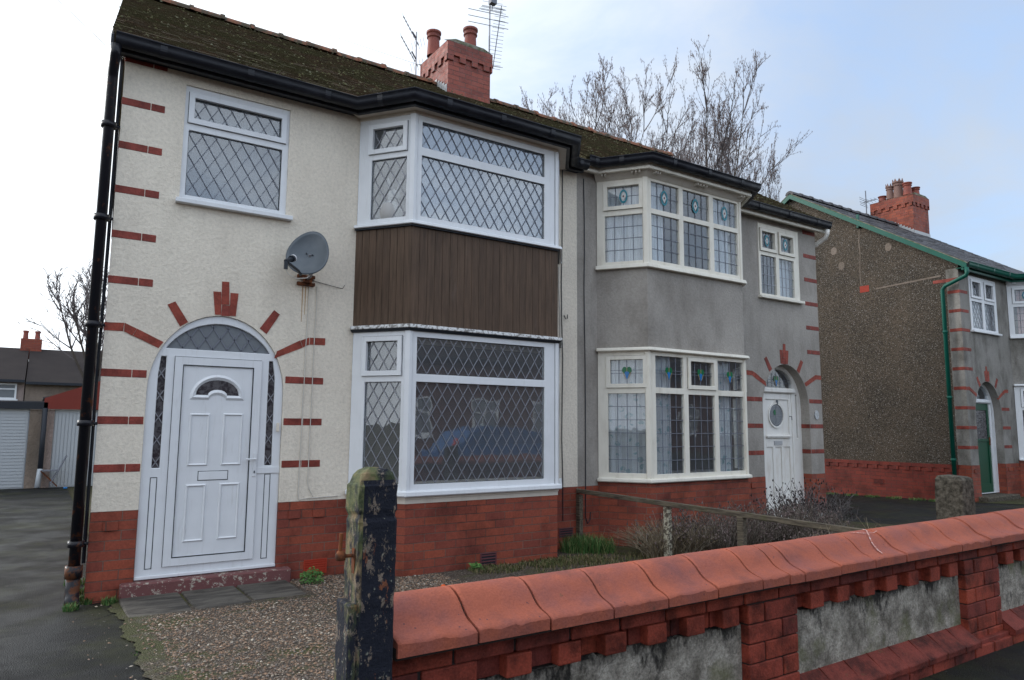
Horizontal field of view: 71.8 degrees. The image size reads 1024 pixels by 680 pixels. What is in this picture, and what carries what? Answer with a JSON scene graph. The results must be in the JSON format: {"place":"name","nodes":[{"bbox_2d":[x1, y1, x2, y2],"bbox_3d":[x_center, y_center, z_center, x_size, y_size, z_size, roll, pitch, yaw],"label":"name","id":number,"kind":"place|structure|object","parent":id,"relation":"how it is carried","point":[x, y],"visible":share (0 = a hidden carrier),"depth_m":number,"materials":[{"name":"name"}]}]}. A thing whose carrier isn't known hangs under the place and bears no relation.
{"place":"outdoors","nodes":[
{"label":"outdoors","id":0,"kind":"place"},
{"bbox_2d":[0,487,151,679],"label":"driveway","id":1,"kind":"structure","parent":0,"point":[43,636],"depth_m":5.62,"materials":[{"name":"grey asphalt"}]},
{"bbox_2d":[40,455,66,486],"bbox_3d":[-10.940,3.123,16.863,0.523,0.734,0.295,5,-8,-33],"label":"folding chair","id":2,"kind":"object","parent":1,"relation":"on","point":[54,476],"visible":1,"depth_m":16.79,"materials":[{"name":"grey metal"}]},
{"bbox_2d":[61,577,117,611],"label":"edge grass","id":3,"kind":"structure","parent":0,"point":[83,601],"depth_m":5.88,"materials":[{"name":"green plant"}]},
{"bbox_2d":[73,606,188,679],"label":"gravel","id":4,"kind":"structure","parent":0,"point":[127,645],"depth_m":4.51,"materials":[{"name":"beige gravel"}]},
{"bbox_2d":[0,0,1023,361],"label":"sky","id":5,"kind":"structure","parent":0,"point":[928,94],"materials":[{"name":"blue"}]},
{"bbox_2d":[67,486,1022,535],"bbox_3d":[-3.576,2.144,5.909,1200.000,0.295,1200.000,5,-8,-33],"label":"ground","id":6,"kind":"structure","parent":0,"point":[71,491],"depth_m":14.60,"materials":[{"name":"grey asphalt"}]},
{"bbox_2d":[0,330,41,400],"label":"terrace house","id":7,"kind":"structure","parent":6,"relation":"on","point":[13,367],"depth_m":31.42,"materials":[{"name":"stone"}]},
{"bbox_2d":[0,383,17,400],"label":"window","id":8,"kind":"structure","parent":7,"relation":"in","point":[8,391],"depth_m":30.14,"materials":[{"name":"white plastic"}]},
{"bbox_2d":[0,400,47,488],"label":"garage","id":9,"kind":"structure","parent":6,"relation":"on","point":[20,426],"depth_m":16.79,"materials":[{"name":"grey concrete"}]},
{"bbox_2d":[0,409,29,488],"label":"garage door","id":10,"kind":"structure","parent":9,"relation":"in","point":[14,423],"depth_m":16.73,"materials":[{"name":"grey metal"}]},
{"bbox_2d":[14,256,108,378],"bbox_3d":[-12.755,0.669,21.569,4.238,6.794,3.039,5,-8,-33],"label":"bare tree","id":11,"kind":"object","parent":6,"relation":"on","point":[74,310],"visible":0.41,"depth_m":21.22,"materials":[{"name":"brown plant"}]},
{"bbox_2d":[24,349,101,409],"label":"terrace house","id":12,"kind":"structure","parent":6,"relation":"on","point":[51,372],"depth_m":31.71,"materials":[{"name":"stone"}]},
{"bbox_2d":[34,381,100,487],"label":"garage","id":13,"kind":"structure","parent":6,"relation":"on","point":[59,436],"depth_m":17.26,"materials":[{"name":"brown paint"}]},
{"bbox_2d":[49,410,97,486],"bbox_3d":[-10.261,2.707,17.777,2.200,1.870,0.055,5,-8,-33],"label":"garage door","id":14,"kind":"structure","parent":13,"relation":"in","point":[65,430],"depth_m":17.31,"materials":[{"name":"grey metal"}]},
{"bbox_2d":[64,0,590,607],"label":"rendered house","id":15,"kind":"structure","parent":6,"relation":"on","point":[430,362],"depth_m":7.18,"materials":[{"name":"white paint"}]},
{"bbox_2d":[58,0,104,44],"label":"telephone wire","id":16,"kind":"object","parent":15,"relation":"attached to","point":[81,22],"visible":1,"depth_m":6.04,"materials":[{"name":"grey"}]},
{"bbox_2d":[161,356,261,566],"bbox_3d":[-2.761,1.104,6.569,0.780,1.878,0.108,5,-8,-33],"label":"front door","id":17,"kind":"structure","parent":15,"relation":"in","point":[207,489],"depth_m":6.57,"materials":[{"name":"white plastic"}]},
{"bbox_2d":[185,101,280,209],"bbox_3d":[-2.785,-1.832,7.090,1.040,1.140,0.014,5,-8,-33],"label":"net curtain","id":18,"kind":"object","parent":15,"relation":"hanging from","point":[215,169],"visible":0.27,"depth_m":7.08,"materials":[{"name":"white fabric"}]},
{"bbox_2d":[179,86,289,214],"bbox_3d":[-2.716,-1.844,6.985,1.011,1.138,0.077,5,-8,-33],"label":"window","id":19,"kind":"structure","parent":15,"relation":"in","point":[191,124],"depth_m":6.98,"materials":[{"name":"white plastic"}]},
{"bbox_2d":[284,231,328,286],"bbox_3d":[-2.046,-0.811,6.872,0.502,0.571,0.659,5,-8,-33],"label":"satellite dish","id":20,"kind":"object","parent":15,"relation":"attached to","point":[307,254],"visible":1,"depth_m":6.98,"materials":[{"name":"grey metal"}]},
{"bbox_2d":[224,0,438,71],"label":"telephone wire","id":21,"kind":"object","parent":15,"relation":"attached to","point":[324,33],"visible":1,"depth_m":11.10,"materials":[{"name":"grey"}]},
{"bbox_2d":[348,331,404,490],"bbox_3d":[-1.361,0.710,7.242,0.656,1.628,0.079,-2,-7,20],"label":"bay window","id":22,"kind":"structure","parent":15,"relation":"in","point":[361,375],"depth_m":7.28,"materials":[{"name":"white plastic"}]},
{"bbox_2d":[357,114,410,224],"bbox_3d":[-1.342,-1.804,7.543,0.656,1.173,0.079,-2,-7,20],"label":"bay window","id":23,"kind":"structure","parent":15,"relation":"in","point":[369,153],"depth_m":7.57,"materials":[{"name":"white plastic"}]},
{"bbox_2d":[379,178,402,218],"bbox_3d":[-1.294,-1.479,7.588,0.260,0.501,0.260,5,-8,-33],"label":"ornament","id":24,"kind":"object","parent":15,"relation":"on","point":[388,209],"visible":0.77,"depth_m":7.50,"materials":[{"name":"grey"}]},
{"bbox_2d":[400,13,424,74],"bbox_3d":[-1.781,-5.028,12.711,0.323,1.558,0.691,-1,-7,10],"label":"tv aerial","id":25,"kind":"object","parent":15,"relation":"attached to","point":[416,44],"visible":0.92,"depth_m":12.88,"materials":[{"name":"silver metal"}]},
{"bbox_2d":[421,124,541,238],"bbox_3d":[-0.277,-1.720,7.990,1.700,1.170,0.014,5,-8,-33],"label":"net curtain","id":26,"kind":"object","parent":15,"relation":"hanging from","point":[430,191],"visible":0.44,"depth_m":7.93,"materials":[{"name":"white fabric"}]},
{"bbox_2d":[409,331,554,490],"bbox_3d":[-0.278,0.768,7.655,1.870,1.624,0.054,5,-8,-33],"label":"bay window","id":27,"kind":"structure","parent":15,"relation":"in","point":[547,383],"depth_m":7.68,"materials":[{"name":"white plastic"}]},
{"bbox_2d":[416,115,554,244],"bbox_3d":[-0.258,-1.747,7.956,1.870,1.169,0.054,5,-8,-33],"label":"bay window","id":28,"kind":"structure","parent":15,"relation":"in","point":[547,181],"depth_m":7.97,"materials":[{"name":"white plastic"}]},
{"bbox_2d":[468,0,507,69],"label":"tv aerial","id":29,"kind":"object","parent":15,"relation":"attached to","point":[492,3],"visible":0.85,"depth_m":12.76,"materials":[{"name":"silver metal"}]},
{"bbox_2d":[107,549,637,679],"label":"gravel bed","id":30,"kind":"object","parent":6,"relation":"on","point":[144,660],"visible":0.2,"depth_m":4.81,"materials":[{"name":"beige gravel"}]},
{"bbox_2d":[119,592,190,617],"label":"paving slab","id":31,"kind":"structure","parent":30,"relation":"on","point":[152,604],"depth_m":5.74,"materials":[{"name":"concrete"}]},
{"bbox_2d":[130,615,209,679],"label":"edge grass","id":32,"kind":"structure","parent":30,"relation":"on","point":[156,647],"depth_m":4.39,"materials":[{"name":"green plant"}]},
{"bbox_2d":[181,586,251,608],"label":"paving slab","id":33,"kind":"structure","parent":30,"relation":"on","point":[214,597],"depth_m":5.99,"materials":[{"name":"concrete"}]},
{"bbox_2d":[237,580,305,599],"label":"paving slab","id":34,"kind":"structure","parent":30,"relation":"on","point":[269,590],"depth_m":6.26,"materials":[{"name":"concrete"}]},
{"bbox_2d":[300,566,323,583],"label":"garden weed","id":35,"kind":"object","parent":30,"relation":"on","point":[308,576],"visible":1,"depth_m":6.64,"materials":[{"name":"green plant"}]},
{"bbox_2d":[469,562,482,569],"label":"garden weed","id":36,"kind":"object","parent":30,"relation":"on","point":[475,565],"visible":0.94,"depth_m":7.24,"materials":[{"name":"green plant"}]},
{"bbox_2d":[558,531,618,553],"bbox_3d":[0.874,2.426,8.464,0.711,0.250,0.908,5,-8,-33],"label":"grass tuft","id":37,"kind":"object","parent":30,"relation":"on","point":[582,545],"visible":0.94,"depth_m":8.32,"materials":[{"name":"green plant"}]},
{"bbox_2d":[813,518,880,535],"bbox_3d":[2.689,1.744,5.616,1.036,0.635,0.755,5,-8,-33],"label":"dry grass clump","id":38,"kind":"object","parent":30,"relation":"on","point":[849,529],"visible":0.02,"depth_m":5.80,"materials":[{"name":"brown plant"}]},
{"bbox_2d":[559,107,582,124],"bbox_3d":[1.433,-1.922,24.718,3.663,13.304,2.636,5,-8,-33],"label":"bare tree","id":39,"kind":"object","parent":6,"relation":"on","point":[572,118],"visible":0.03,"depth_m":25.53,"materials":[{"name":"brown plant"}]},
{"bbox_2d":[520,53,683,151],"bbox_3d":[3.527,-3.134,25.395,5.863,15.904,5.546,-4,-8,32],"label":"bare tree","id":40,"kind":"object","parent":6,"relation":"on","point":[603,89],"visible":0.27,"depth_m":25.24,"materials":[{"name":"brown plant"}]},
{"bbox_2d":[465,97,832,545],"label":"rendered house","id":41,"kind":"structure","parent":6,"relation":"on","point":[689,311],"depth_m":9.79,"materials":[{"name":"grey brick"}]},
{"bbox_2d":[597,177,642,265],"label":"bay window","id":42,"kind":"structure","parent":41,"relation":"in","point":[603,211],"depth_m":9.42,"materials":[{"name":"beige paint"}]},
{"bbox_2d":[598,351,646,478],"bbox_3d":[1.430,0.952,9.085,0.656,1.628,0.078,-2,-7,20],"label":"bay window","id":43,"kind":"structure","parent":41,"relation":"in","point":[605,387],"depth_m":9.12,"materials":[{"name":"beige paint"}]},
{"bbox_2d":[607,186,642,261],"bbox_3d":[1.507,-1.517,9.447,0.471,1.140,0.040,-2,-7,16],"label":"net curtain","id":44,"kind":"object","parent":41,"relation":"hanging from","point":[622,245],"visible":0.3,"depth_m":9.44,"materials":[{"name":"white fabric"}]},
{"bbox_2d":[609,360,645,472],"bbox_3d":[1.487,0.995,9.147,0.471,1.600,0.040,-2,-7,16],"label":"flowered curtain","id":45,"kind":"object","parent":41,"relation":"hanging from","point":[637,437],"visible":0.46,"depth_m":9.14,"materials":[{"name":"white fabric"}]},
{"bbox_2d":[651,185,662,261],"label":"net curtain","id":46,"kind":"object","parent":41,"relation":"hanging from","point":[656,202],"visible":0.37,"depth_m":9.50,"materials":[{"name":"white fabric"}]},
{"bbox_2d":[655,356,671,473],"bbox_3d":[1.931,1.005,9.201,0.420,1.600,0.042,5,-8,-33],"label":"flowered curtain","id":47,"kind":"object","parent":41,"relation":"hanging from","point":[665,401],"visible":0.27,"depth_m":9.23,"materials":[{"name":"white fabric"}]},
{"bbox_2d":[648,177,740,278],"bbox_3d":[2.533,-1.504,9.799,1.868,1.167,0.052,5,-8,-33],"label":"bay window","id":48,"kind":"structure","parent":41,"relation":"in","point":[679,217],"depth_m":9.80,"materials":[{"name":"beige paint"}]},
{"bbox_2d":[651,351,746,478],"bbox_3d":[2.520,1.009,9.489,1.869,1.623,0.076,5,-8,-33],"label":"bay window","id":49,"kind":"structure","parent":41,"relation":"in","point":[686,389],"depth_m":9.44,"materials":[{"name":"beige paint"}]},
{"bbox_2d":[713,201,728,273],"bbox_3d":[3.003,-1.415,10.197,0.350,1.140,0.042,5,-8,-33],"label":"net curtain","id":50,"kind":"object","parent":41,"relation":"hanging from","point":[721,246],"visible":0.52,"depth_m":10.20,"materials":[{"name":"white fabric"}]},
{"bbox_2d":[718,361,730,470],"bbox_3d":[2.934,1.092,9.863,0.330,1.600,0.042,5,-8,-33],"label":"flowered curtain","id":51,"kind":"object","parent":41,"relation":"hanging from","point":[725,439],"visible":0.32,"depth_m":9.88,"materials":[{"name":"white fabric"}]},
{"bbox_2d":[727,205,735,274],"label":"curtain","id":52,"kind":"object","parent":41,"relation":"in","point":[731,212],"depth_m":10.75,"materials":[{"name":"white fabric"}]},
{"bbox_2d":[730,362,746,470],"bbox_3d":[3.316,1.116,10.331,0.078,1.628,0.656,0,-7,3],"label":"curtain","id":53,"kind":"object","parent":41,"relation":"in","point":[733,387],"depth_m":10.50,"materials":[{"name":"white fabric"}]},
{"bbox_2d":[757,222,799,300],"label":"window","id":54,"kind":"structure","parent":41,"relation":"in","point":[776,233],"depth_m":11.64,"materials":[{"name":"beige paint"}]},
{"bbox_2d":[763,393,793,513],"bbox_3d":[4.322,1.823,11.439,0.744,1.909,0.091,5,-8,-33],"label":"front door","id":55,"kind":"structure","parent":41,"relation":"in","point":[778,448],"depth_m":11.47,"materials":[{"name":"white paint"}]},
{"bbox_2d":[779,237,789,296],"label":"net curtain","id":56,"kind":"object","parent":41,"relation":"hanging from","point":[784,275],"visible":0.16,"depth_m":11.86,"materials":[{"name":"white fabric"}]},
{"bbox_2d":[814,410,818,418],"bbox_3d":[5.086,1.251,11.810,0.119,0.153,0.019,5,-8,-33],"label":"number plaque","id":57,"kind":"object","parent":41,"relation":"attached to","point":[816,414],"visible":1,"depth_m":11.80,"materials":[{"name":"silver metal"}]},
{"bbox_2d":[581,47,718,167],"bbox_3d":[5.413,-3.339,27.024,6.389,16.724,4.978,5,-8,-33],"label":"bare tree","id":58,"kind":"object","parent":6,"relation":"on","point":[686,144],"visible":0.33,"depth_m":27.14,"materials":[{"name":"brown plant"}]},
{"bbox_2d":[681,133,704,165],"bbox_3d":[6.687,-1.776,28.684,3.956,14.031,2.997,5,-8,-33],"label":"bare tree","id":59,"kind":"object","parent":6,"relation":"on","point":[702,160],"visible":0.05,"depth_m":28.80,"materials":[{"name":"brown plant"}]},
{"bbox_2d":[576,488,862,556],"bbox_3d":[1.985,2.052,7.108,0.075,0.782,4.200,5,-8,-33],"label":"post and rail fence","id":60,"kind":"object","parent":6,"relation":"on","point":[741,525],"visible":0.62,"depth_m":7.28,"materials":[{"name":"wood"}]},
{"bbox_2d":[663,35,812,194],"bbox_3d":[8.505,-3.357,29.595,7.707,17.421,8.330,5,-8,-33],"label":"bare tree","id":61,"kind":"object","parent":6,"relation":"on","point":[724,143],"visible":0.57,"depth_m":28.11,"materials":[{"name":"brown plant"}]},
{"bbox_2d":[714,133,780,201],"bbox_3d":[10.639,-1.807,30.529,5.160,14.598,2.708,5,-8,-33],"label":"bare tree","id":62,"kind":"object","parent":6,"relation":"on","point":[772,176],"visible":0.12,"depth_m":30.44,"materials":[{"name":"brown plant"}]},
{"bbox_2d":[781,178,1023,502],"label":"rendered house","id":63,"kind":"structure","parent":6,"relation":"on","point":[922,383],"depth_m":16.04,"materials":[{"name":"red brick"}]},
{"bbox_2d":[860,191,877,212],"bbox_3d":[11.181,-3.871,22.053,0.551,1.680,0.407,6,-9,-39],"label":"tv aerial","id":64,"kind":"object","parent":63,"relation":"attached to","point":[866,201],"visible":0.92,"depth_m":22.18,"materials":[{"name":"grey metal"}]},
{"bbox_2d":[972,302,991,330],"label":"net curtain","id":65,"kind":"object","parent":63,"relation":"hanging from","point":[986,318],"visible":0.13,"depth_m":15.73,"materials":[{"name":"white fabric"}]},
{"bbox_2d":[968,275,998,333],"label":"window","id":66,"kind":"structure","parent":63,"relation":"in","point":[981,298],"depth_m":15.59,"materials":[{"name":"white plastic"}]},
{"bbox_2d":[976,403,993,492],"bbox_3d":[10.208,2.337,15.351,0.744,1.909,0.050,5,-8,-33],"label":"front door","id":67,"kind":"structure","parent":63,"relation":"in","point":[982,419],"depth_m":15.41,"materials":[{"name":"green paint"}]},
{"bbox_2d":[1006,285,1023,335],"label":"bay window","id":68,"kind":"structure","parent":63,"relation":"in","point":[1011,302],"depth_m":16.23,"materials":[{"name":"white plastic"}]},
{"bbox_2d":[1014,386,1023,457],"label":"bay window","id":69,"kind":"structure","parent":63,"relation":"in","point":[1018,390],"depth_m":15.95,"materials":[{"name":"white plastic"}]},
{"bbox_2d":[1015,290,1023,333],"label":"net curtain","id":70,"kind":"object","parent":63,"relation":"hanging from","point":[1021,324],"visible":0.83,"depth_m":16.30,"materials":[{"name":"white fabric"}]},
{"bbox_2d":[467,551,663,573],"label":"lawn grass","id":71,"kind":"structure","parent":0,"point":[552,561],"depth_m":7.50,"materials":[{"name":"green plant"}]},
{"bbox_2d":[613,521,893,558],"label":"garden soil","id":72,"kind":"structure","parent":0,"point":[622,549],"depth_m":10.30,"materials":[{"name":"brown soil"}]},
{"bbox_2d":[603,518,726,554],"bbox_3d":[1.749,2.295,8.233,1.568,0.398,1.430,5,-8,-33],"label":"dry grass clump","id":73,"kind":"object","parent":72,"relation":"on","point":[638,544],"visible":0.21,"depth_m":8.08,"materials":[{"name":"plant"}]},
{"bbox_2d":[620,511,723,557],"bbox_3d":[1.780,2.179,7.895,1.137,0.523,1.178,-3,-8,26],"label":"heather bush","id":74,"kind":"object","parent":72,"relation":"on","point":[689,545],"visible":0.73,"depth_m":7.70,"materials":[{"name":"brown plant"}]},
{"bbox_2d":[650,496,789,551],"bbox_3d":[2.431,2.122,8.053,1.898,0.668,1.304,5,-8,-33],"label":"heather bush","id":75,"kind":"object","parent":72,"relation":"on","point":[731,535],"visible":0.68,"depth_m":7.84,"materials":[{"name":"brown plant"}]},
{"bbox_2d":[731,494,848,543],"bbox_3d":[3.365,2.169,8.467,1.652,0.669,1.224,5,-8,-33],"label":"heather bush","id":76,"kind":"object","parent":72,"relation":"on","point":[792,529],"visible":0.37,"depth_m":8.30,"materials":[{"name":"brown plant"}]},
{"bbox_2d":[745,476,862,537],"bbox_3d":[3.895,2.222,9.369,1.749,0.829,1.136,5,-8,-33],"label":"seeded bush","id":77,"kind":"object","parent":72,"relation":"on","point":[820,505],"visible":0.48,"depth_m":9.34,"materials":[{"name":"brown plant"}]},
{"bbox_2d":[769,523,876,542],"bbox_3d":[3.318,2.040,6.906,1.887,0.448,1.411,5,-8,-33],"label":"heather bush","id":78,"kind":"object","parent":72,"relation":"on","point":[795,536],"visible":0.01,"depth_m":7.15,"materials":[{"name":"brown plant"}]},
{"bbox_2d":[935,474,975,519],"bbox_3d":[3.315,1.534,5.255,0.211,1.044,0.208,5,-8,-33],"label":"concrete post","id":79,"kind":"object","parent":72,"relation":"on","point":[954,496],"visible":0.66,"depth_m":5.24,"materials":[{"name":"grey concrete"}]},
{"bbox_2d":[826,492,934,501],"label":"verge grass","id":80,"kind":"structure","parent":0,"point":[895,497],"depth_m":15.63,"materials":[{"name":"green plant"}]},
{"bbox_2d":[826,494,1023,524],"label":"driveway","id":81,"kind":"structure","parent":0,"point":[884,510],"depth_m":13.23,"materials":[{"name":"grey asphalt"}]},
{"bbox_2d":[919,641,1023,679],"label":"pavement","id":82,"kind":"structure","parent":0,"point":[1006,663],"depth_m":3.84,"materials":[{"name":"grey asphalt"}]},
{"bbox_2d":[334,467,397,679],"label":"gate post","id":83,"kind":"object","parent":82,"relation":"on","point":[364,629],"visible":1,"depth_m":2.05,"materials":[{"name":"black paint"}]},
{"bbox_2d":[392,508,1023,679],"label":"garden wall","id":84,"kind":"structure","parent":82,"relation":"on","point":[916,601],"depth_m":3.07,"materials":[{"name":"brick"}]},
{"bbox_2d":[979,497,1023,504],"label":"garden soil","id":85,"kind":"structure","parent":0,"point":[1018,501],"depth_m":14.47,"materials":[{"name":"brown soil"}]}
]}

